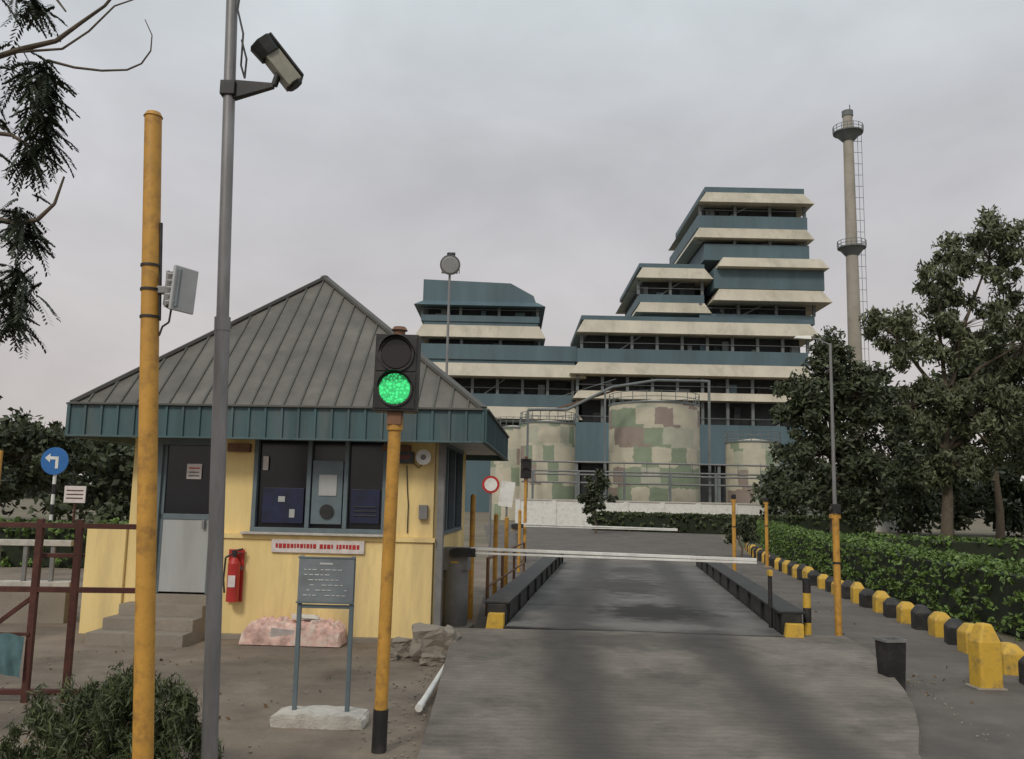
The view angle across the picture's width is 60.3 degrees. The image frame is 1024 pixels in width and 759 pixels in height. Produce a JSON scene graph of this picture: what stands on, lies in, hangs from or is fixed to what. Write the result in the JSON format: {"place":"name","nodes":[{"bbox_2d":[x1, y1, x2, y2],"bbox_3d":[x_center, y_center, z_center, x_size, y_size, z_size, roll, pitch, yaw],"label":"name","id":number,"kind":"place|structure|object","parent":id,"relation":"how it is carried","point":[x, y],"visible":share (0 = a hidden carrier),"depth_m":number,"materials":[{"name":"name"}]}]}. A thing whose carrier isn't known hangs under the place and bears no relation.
{"place":"outdoors","nodes":[
{"label":"outdoors","id":0,"kind":"place"},
{"bbox_2d":[0,559,492,758],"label":"yard paving","id":1,"kind":"structure","parent":0,"point":[245,682],"depth_m":9.43,"materials":[{"name":"concrete"}]},
{"bbox_2d":[0,450,2,478],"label":"yellow gate posts","id":2,"kind":"object","parent":1,"relation":"on","point":[1,454],"visible":1,"depth_m":18.39,"materials":[{"name":"metal"}]},
{"bbox_2d":[0,586,70,623],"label":"wall","id":3,"kind":"structure","parent":1,"relation":"on","point":[53,607],"depth_m":13.32,"materials":[{"name":"concrete"}]},
{"bbox_2d":[0,580,70,586],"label":"coping","id":4,"kind":"object","parent":3,"relation":"on","point":[56,583],"visible":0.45,"depth_m":13.35,"materials":[{"name":"concrete"}]},
{"bbox_2d":[0,545,55,580],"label":"balusters","id":5,"kind":"object","parent":4,"relation":"on","point":[25,563],"visible":1,"depth_m":13.46,"materials":[{"name":"grey paint"}]},
{"bbox_2d":[0,539,73,545],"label":"top rail","id":6,"kind":"object","parent":5,"relation":"on","point":[21,542],"visible":0.94,"depth_m":13.47,"materials":[{"name":"concrete"}]},
{"bbox_2d":[41,447,68,522],"bbox_3d":[-12.374,3.400,23.697,0.740,3.150,0.143,1,-8,0],"label":"turn left traffic sign","id":7,"kind":"object","parent":1,"relation":"on","point":[54,461],"visible":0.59,"depth_m":23.79,"materials":[{"name":"blue metal"}]},
{"bbox_2d":[0,519,136,702],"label":"rusty steel gate","id":8,"kind":"structure","parent":1,"relation":"on","point":[11,646],"depth_m":8.46,"materials":[{"name":"brown metal"}]},
{"bbox_2d":[63,486,85,567],"bbox_3d":[-11.533,3.863,23.145,0.560,2.120,0.086,1,-8,0],"label":"notice sign","id":9,"kind":"object","parent":1,"relation":"on","point":[74,494],"visible":0.78,"depth_m":23.22,"materials":[{"name":"white metal"}]},
{"bbox_2d":[0,0,152,357],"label":"overhanging tree","id":10,"kind":"object","parent":1,"relation":"on","point":[22,227],"visible":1,"depth_m":6.26,"materials":[{"name":"green plant"}]},
{"bbox_2d":[0,661,224,758],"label":"feathery bush","id":11,"kind":"object","parent":1,"relation":"on","point":[106,718],"visible":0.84,"depth_m":6.02,"materials":[{"name":"green plant"}]},
{"bbox_2d":[132,110,198,758],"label":"rfid reader pole","id":12,"kind":"object","parent":1,"relation":"on","point":[178,290],"visible":1,"depth_m":5.58,"materials":[{"name":"yellow metal"}]},
{"bbox_2d":[201,0,303,758],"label":"cctv camera pole","id":13,"kind":"object","parent":1,"relation":"on","point":[269,51],"visible":1,"depth_m":6.25,"materials":[{"name":"metal"}]},
{"bbox_2d":[64,275,509,647],"bbox_3d":[-3.188,1.042,14.725,5.990,5.780,5.885,1,-8,3],"label":"gate booth","id":14,"kind":"object","parent":1,"relation":"on","point":[307,446],"visible":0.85,"depth_m":12.58,"materials":[{"name":"concrete"}]},
{"bbox_2d":[156,445,208,593],"bbox_3d":[-4.688,2.004,12.720,0.780,2.110,0.070,1,-8,3],"label":"door","id":15,"kind":"structure","parent":14,"relation":"in","point":[181,563],"depth_m":12.63,"materials":[{"name":"grey metal"}]},
{"bbox_2d":[223,548,244,601],"bbox_3d":[-3.895,2.723,12.284,0.254,0.741,0.181,1,-8,0],"label":"fire extinguisher","id":16,"kind":"object","parent":14,"relation":"attached to","point":[234,588],"visible":0.98,"depth_m":12.24,"materials":[{"name":"red paint"}]},
{"bbox_2d":[250,440,387,534],"bbox_3d":[-2.751,1.518,12.669,1.940,1.420,0.150,1,-8,3],"label":"window frame","id":17,"kind":"structure","parent":14,"relation":"in","point":[306,529],"depth_m":12.59,"materials":[{"name":"metal"}]},
{"bbox_2d":[256,440,383,529],"bbox_3d":[-2.749,1.511,12.693,1.820,1.240,0.015,1,-8,3],"label":"window glass","id":18,"kind":"structure","parent":14,"relation":"in","point":[288,460],"depth_m":12.72,"materials":[{"name":"black glass"}]},
{"bbox_2d":[447,450,457,528],"bbox_3d":[-1.084,1.812,14.572,0.020,1.300,3.100,1,-8,3],"label":"side window glass","id":19,"kind":"structure","parent":14,"relation":"in","point":[449,450],"depth_m":15.72,"materials":[{"name":"glass"}]},
{"bbox_2d":[444,443,463,534],"bbox_3d":[-1.053,1.804,14.582,0.160,1.440,3.120,1,-8,3],"label":"side window frame","id":20,"kind":"structure","parent":14,"relation":"in","point":[454,450],"depth_m":14.94,"materials":[{"name":"grey metal"}]},
{"bbox_2d":[239,614,347,646],"bbox_3d":[-2.950,3.372,11.957,1.373,0.396,0.517,1,-8,3],"label":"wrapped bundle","id":21,"kind":"object","parent":1,"relation":"on","point":[317,631],"visible":0.96,"depth_m":11.76,"materials":[{"name":"pink stone"}]},
{"bbox_2d":[269,555,368,729],"bbox_3d":[-1.673,2.325,7.873,0.831,1.469,0.357,1,-8,2],"label":"notice board stand","id":22,"kind":"object","parent":1,"relation":"on","point":[326,580],"visible":1,"depth_m":7.88,"materials":[{"name":"metal"}]},
{"bbox_2d":[371,326,421,753],"bbox_3d":[-0.998,1.245,7.135,0.356,3.420,0.320,2,-8,0],"label":"traffic light","id":23,"kind":"object","parent":1,"relation":"on","point":[396,375],"visible":1,"depth_m":7.21,"materials":[{"name":"yellow paint"}]},
{"bbox_2d":[374,336,416,408],"bbox_3d":[-0.957,-0.060,7.257,0.330,0.600,0.006,2,-8,0],"label":"housing door","id":24,"kind":"structure","parent":23,"relation":"in","point":[378,403],"depth_m":7.25,"materials":[{"name":"black paint"}]},
{"bbox_2d":[390,622,460,665],"bbox_3d":[-1.128,3.287,10.953,0.916,0.473,0.771,0,-8,6],"label":"concrete rubble","id":25,"kind":"object","parent":1,"relation":"on","point":[427,645],"visible":0.84,"depth_m":10.85,"materials":[{"name":"grey concrete"}]},
{"bbox_2d":[415,664,443,711],"bbox_3d":[-0.803,3.151,9.105,0.070,0.114,1.906,1,-8,4],"label":"pvc pipe","id":26,"kind":"object","parent":1,"relation":"on","point":[419,706],"visible":0.85,"depth_m":8.68,"materials":[{"name":"white paint"}]},
{"bbox_2d":[440,252,459,373],"bbox_3d":[-1.647,0.804,22.066,0.519,8.298,0.646,1,-8,0],"label":"floodlight pole","id":27,"kind":"object","parent":1,"relation":"on","point":[449,263],"visible":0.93,"depth_m":22.36,"materials":[{"name":"metal"}]},
{"bbox_2d":[467,494,475,618],"bbox_3d":[-0.683,2.990,14.931,0.100,2.080,0.100,1,-8,0],"label":"yellow guard post","id":28,"kind":"object","parent":1,"relation":"on","point":[471,544],"visible":0.93,"depth_m":14.88,"materials":[{"name":"metal"}]},
{"bbox_2d":[441,547,756,627],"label":"boom barrier gate","id":29,"kind":"structure","parent":1,"relation":"on","point":[456,564],"depth_m":13.38,"materials":[{"name":"white metal"}]},
{"bbox_2d":[0,493,1023,650],"bbox_3d":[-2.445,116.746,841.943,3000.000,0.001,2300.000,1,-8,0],"label":"ground","id":30,"kind":"structure","parent":0,"point":[977,527],"depth_m":71.63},
{"bbox_2d":[0,395,96,500],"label":"neem tree","id":31,"kind":"object","parent":30,"relation":"on","point":[29,444],"visible":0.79,"depth_m":35.36,"materials":[{"name":"green plant"}]},
{"bbox_2d":[0,516,128,568],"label":"clipped hedge","id":32,"kind":"object","parent":30,"relation":"on","point":[11,555],"visible":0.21,"depth_m":22.94,"materials":[{"name":"green plant"}]},
{"bbox_2d":[482,476,499,556],"bbox_3d":[-0.749,4.697,30.121,0.596,2.798,0.118,1,-8,0],"label":"round traffic sign","id":33,"kind":"object","parent":30,"relation":"on","point":[490,485],"visible":0.91,"depth_m":30.20,"materials":[{"name":"white metal"}]},
{"bbox_2d":[0,472,1022,517],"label":"distant trees","id":34,"kind":"object","parent":30,"relation":"on","point":[40,495],"visible":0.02,"depth_m":199.31,"materials":[{"name":"green plant"}]},
{"bbox_2d":[0,417,1023,536],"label":"background shrubbery","id":35,"kind":"object","parent":30,"relation":"on","point":[110,465],"visible":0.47,"depth_m":65.34,"materials":[{"name":"green plant"}]},
{"bbox_2d":[490,417,534,519],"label":"storage tank","id":36,"kind":"object","parent":30,"relation":"on","point":[501,471],"visible":0.38,"depth_m":87.60,"materials":[{"name":"metal"}]},
{"bbox_2d":[519,411,575,499],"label":"storage tank","id":37,"kind":"object","parent":30,"relation":"on","point":[551,440],"visible":0.71,"depth_m":81.08,"materials":[{"name":"metal"}]},
{"bbox_2d":[429,208,805,502],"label":"open floors","id":38,"kind":"structure","parent":30,"relation":"on","point":[588,409],"depth_m":140.96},
{"bbox_2d":[416,192,831,421],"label":"cream bands","id":39,"kind":"object","parent":38,"relation":"on","point":[808,300],"visible":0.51,"depth_m":140.45,"materials":[{"name":"beige concrete"}]},
{"bbox_2d":[435,210,799,497],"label":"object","id":40,"kind":"object","parent":30,"relation":"on","point":[720,388],"visible":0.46,"depth_m":140.28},
{"bbox_2d":[421,205,815,502],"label":"columns","id":41,"kind":"structure","parent":30,"relation":"on","point":[681,348],"depth_m":139.43,"materials":[{"name":"grey concrete"}]},
{"bbox_2d":[414,187,824,511],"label":"blue cladding","id":42,"kind":"structure","parent":30,"relation":"on","point":[589,441],"depth_m":140.46,"materials":[{"name":"teal metal"}]},
{"bbox_2d":[423,279,535,302],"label":"sloping roof","id":43,"kind":"structure","parent":42,"relation":"on","point":[435,290],"depth_m":142.18,"materials":[{"name":"teal metal"}]},
{"bbox_2d":[420,209,806,419],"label":"handrails","id":44,"kind":"object","parent":42,"relation":"attached to","point":[643,343],"visible":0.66,"depth_m":140.20,"materials":[{"name":"grey metal"}]},
{"bbox_2d":[483,207,776,393],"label":"braces","id":45,"kind":"object","parent":30,"relation":"on","point":[662,294],"visible":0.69,"depth_m":143.29,"materials":[{"name":"metal"}]},
{"bbox_2d":[608,390,699,501],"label":"storage tank","id":46,"kind":"object","parent":30,"relation":"on","point":[656,431],"visible":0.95,"depth_m":80.55,"materials":[{"name":"metal"}]},
{"bbox_2d":[521,379,809,502],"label":"pipe rack","id":47,"kind":"object","parent":30,"relation":"on","point":[604,392],"visible":0.63,"depth_m":77.46,"materials":[{"name":"metal"}]},
{"bbox_2d":[515,500,917,532],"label":"piers","id":48,"kind":"structure","parent":30,"relation":"on","point":[626,508],"depth_m":73.15,"materials":[{"name":"white paint"}]},
{"bbox_2d":[725,430,780,502],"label":"storage tank","id":49,"kind":"object","parent":30,"relation":"on","point":[751,451],"visible":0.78,"depth_m":83.61,"materials":[{"name":"metal"}]},
{"bbox_2d":[832,105,871,452],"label":"chimney stack","id":50,"kind":"object","parent":30,"relation":"on","point":[847,135],"visible":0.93,"depth_m":174.86,"materials":[{"name":"paint"}]},
{"bbox_2d":[0,0,1023,483],"label":"sky","id":51,"kind":"structure","parent":0,"point":[558,148],"materials":[{"name":"grey"}]},
{"bbox_2d":[563,557,695,565],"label":"exit ramp road","id":52,"kind":"structure","parent":0,"point":[616,561],"depth_m":27.24,"materials":[{"name":"concrete"}]},
{"bbox_2d":[417,628,921,758],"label":"entry ramp road","id":53,"kind":"structure","parent":0,"point":[536,694],"depth_m":8.57,"materials":[{"name":"concrete"}]},
{"bbox_2d":[520,500,908,531],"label":"wall","id":54,"kind":"structure","parent":0,"point":[567,512],"depth_m":73.24,"materials":[{"name":"white paint"}]},
{"bbox_2d":[514,498,912,507],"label":"coping","id":55,"kind":"object","parent":54,"relation":"on","point":[647,501],"visible":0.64,"depth_m":73.27,"materials":[{"name":"concrete"}]},
{"bbox_2d":[475,525,1023,758],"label":"side lane road","id":56,"kind":"structure","parent":0,"point":[945,733],"depth_m":13.10,"materials":[{"name":"grey asphalt"}]},
{"bbox_2d":[492,513,498,594],"bbox_3d":[-0.322,3.441,16.889,0.100,1.730,0.100,1,-8,0],"label":"yellow guard post","id":57,"kind":"object","parent":56,"relation":"on","point":[495,559],"visible":0.8,"depth_m":16.88,"materials":[{"name":"metal"}]},
{"bbox_2d":[24,587,973,742],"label":"fallen leaves","id":58,"kind":"object","parent":56,"relation":"on","point":[265,706],"visible":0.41,"depth_m":9.87,"materials":[{"name":"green plant"}]},
{"bbox_2d":[485,542,524,615],"bbox_3d":[-0.073,3.994,18.206,0.060,1.002,6.060,0,-8,7],"label":"guard rail","id":59,"kind":"object","parent":56,"relation":"on","point":[503,575],"visible":0.69,"depth_m":17.20,"materials":[{"name":"metal"}]},
{"bbox_2d":[1,585,1008,758],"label":"loose gravel","id":60,"kind":"structure","parent":56,"relation":"on","point":[389,721],"depth_m":8.49,"materials":[{"name":"grey gravel"}]},
{"bbox_2d":[498,481,514,516],"bbox_3d":[-0.204,4.972,31.600,0.604,2.677,0.115,1,-8,0],"label":"white panel sign","id":61,"kind":"object","parent":56,"relation":"on","point":[506,494],"visible":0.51,"depth_m":31.66,"materials":[{"name":"white metal"}]},
{"bbox_2d":[504,517,508,585],"bbox_3d":[-0.130,3.806,19.161,0.100,1.630,0.100,1,-8,0],"label":"yellow guard post","id":62,"kind":"object","parent":56,"relation":"on","point":[506,532],"visible":0.78,"depth_m":19.15,"materials":[{"name":"metal"}]},
{"bbox_2d":[517,510,521,571],"bbox_3d":[0.206,4.506,24.618,0.100,1.730,0.100,1,-8,0],"label":"yellow guard post","id":63,"kind":"object","parent":56,"relation":"on","point":[519,537],"visible":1,"depth_m":24.59,"materials":[{"name":"metal"}]},
{"bbox_2d":[520,456,531,561],"bbox_3d":[0.432,4.206,28.636,0.356,3.420,0.320,1,-8,0],"label":"traffic light","id":64,"kind":"object","parent":56,"relation":"on","point":[526,468],"visible":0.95,"depth_m":28.72,"materials":[{"name":"yellow paint"}]},
{"bbox_2d":[521,459,530,477],"bbox_3d":[0.459,2.900,28.758,0.330,0.600,0.006,1,-8,0],"label":"housing door","id":65,"kind":"structure","parent":64,"relation":"in","point":[522,467],"depth_m":28.75,"materials":[{"name":"black paint"}]},
{"bbox_2d":[508,523,677,562],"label":"boom barrier gate","id":66,"kind":"structure","parent":56,"relation":"on","point":[513,536],"depth_m":28.32,"materials":[{"name":"white metal"}]},
{"bbox_2d":[576,469,618,533],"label":"garden shrub","id":67,"kind":"object","parent":56,"relation":"on","point":[591,497],"visible":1,"depth_m":55.38,"materials":[{"name":"green plant"}]},
{"bbox_2d":[484,553,811,637],"bbox_3d":[2.616,4.100,18.564,4.543,1.000,13.250,0,-8,7],"label":"weighbridge","id":68,"kind":"object","parent":56,"relation":"on","point":[558,593],"visible":0.81,"depth_m":14.88,"materials":[{"name":"concrete"}]},
{"bbox_2d":[767,570,772,627],"bbox_3d":[3.712,3.283,12.663,0.060,1.070,0.120,1,-8,0],"label":"boom rest post","id":69,"kind":"object","parent":68,"relation":"on","point":[770,603],"visible":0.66,"depth_m":12.66,"materials":[{"name":"black metal"}]},
{"bbox_2d":[730,494,735,570],"bbox_3d":[6.358,4.441,25.250,0.250,2.285,0.250,1,-8,0],"label":"positioning sensor post","id":70,"kind":"object","parent":56,"relation":"on","point":[733,498],"visible":0.7,"depth_m":25.23,"materials":[{"name":"yellow metal"}]},
{"bbox_2d":[721,514,760,557],"bbox_3d":[8.778,6.052,33.648,1.169,1.877,1.413,7,-10,-37],"label":"garden shrub","id":71,"kind":"object","parent":56,"relation":"on","point":[742,526],"visible":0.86,"depth_m":33.48,"materials":[{"name":"green plant"}]},
{"bbox_2d":[762,498,771,567],"bbox_3d":[8.149,4.909,28.219,0.250,2.235,0.250,1,-8,0],"label":"positioning sensor post","id":72,"kind":"object","parent":56,"relation":"on","point":[765,502],"visible":1,"depth_m":28.16,"materials":[{"name":"metal"}]},
{"bbox_2d":[829,504,841,635],"bbox_3d":[4.563,2.774,12.372,0.250,2.035,0.250,1,-8,0],"label":"positioning sensor post","id":73,"kind":"object","parent":56,"relation":"on","point":[835,508],"visible":0.75,"depth_m":12.36,"materials":[{"name":"metal"}]},
{"bbox_2d":[744,542,1023,684],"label":"painted kerb blocks","id":74,"kind":"structure","parent":56,"relation":"on","point":[949,630],"depth_m":15.38,"materials":[{"name":"black paint"}]},
{"bbox_2d":[873,636,907,689],"bbox_3d":[4.205,3.157,9.775,0.260,0.560,0.240,3,-8,-11],"label":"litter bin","id":75,"kind":"object","parent":56,"relation":"on","point":[891,655],"visible":0.94,"depth_m":9.70,"materials":[{"name":"black metal"}]},
{"bbox_2d":[965,623,1007,690],"bbox_3d":[5.356,3.129,9.984,0.340,0.720,0.300,1,-8,0],"label":"bollard","id":76,"kind":"object","parent":56,"relation":"on","point":[985,659],"visible":1,"depth_m":9.88,"materials":[{"name":"yellow paint"}]},
{"bbox_2d":[737,534,1023,638],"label":"lawn","id":77,"kind":"structure","parent":0,"point":[891,596],"depth_m":44.30,"materials":[{"name":"green plant"}]},
{"bbox_2d":[591,510,875,534],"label":"clipped hedge","id":78,"kind":"object","parent":77,"relation":"on","point":[686,522],"visible":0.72,"depth_m":59.99,"materials":[{"name":"green plant"}]},
{"bbox_2d":[794,336,836,513],"bbox_3d":[8.338,2.106,24.161,1.060,6.700,0.180,1,-8,0],"label":"street lamp","id":79,"kind":"object","parent":77,"relation":"on","point":[832,425],"visible":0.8,"depth_m":24.27,"materials":[{"name":"metal"}]},
{"bbox_2d":[768,325,926,532],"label":"neem tree","id":80,"kind":"object","parent":77,"relation":"on","point":[855,402],"visible":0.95,"depth_m":40.31,"materials":[{"name":"green plant"}]},
{"bbox_2d":[756,519,1023,640],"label":"clipped hedge","id":81,"kind":"object","parent":77,"relation":"on","point":[974,588],"visible":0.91,"depth_m":17.91,"materials":[{"name":"green plant"}]},
{"bbox_2d":[840,531,1023,562],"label":"clipped hedge","id":82,"kind":"object","parent":77,"relation":"on","point":[1003,548],"visible":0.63,"depth_m":29.16,"materials":[{"name":"green plant"}]},
{"bbox_2d":[858,204,1023,540],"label":"eucalyptus tree","id":83,"kind":"object","parent":77,"relation":"on","point":[998,391],"visible":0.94,"depth_m":45.85,"materials":[{"name":"green plant"}]},
{"bbox_2d":[878,322,1023,539],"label":"neem tree","id":84,"kind":"object","parent":77,"relation":"on","point":[963,490],"visible":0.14,"depth_m":59.65,"materials":[{"name":"green plant"}]}
]}

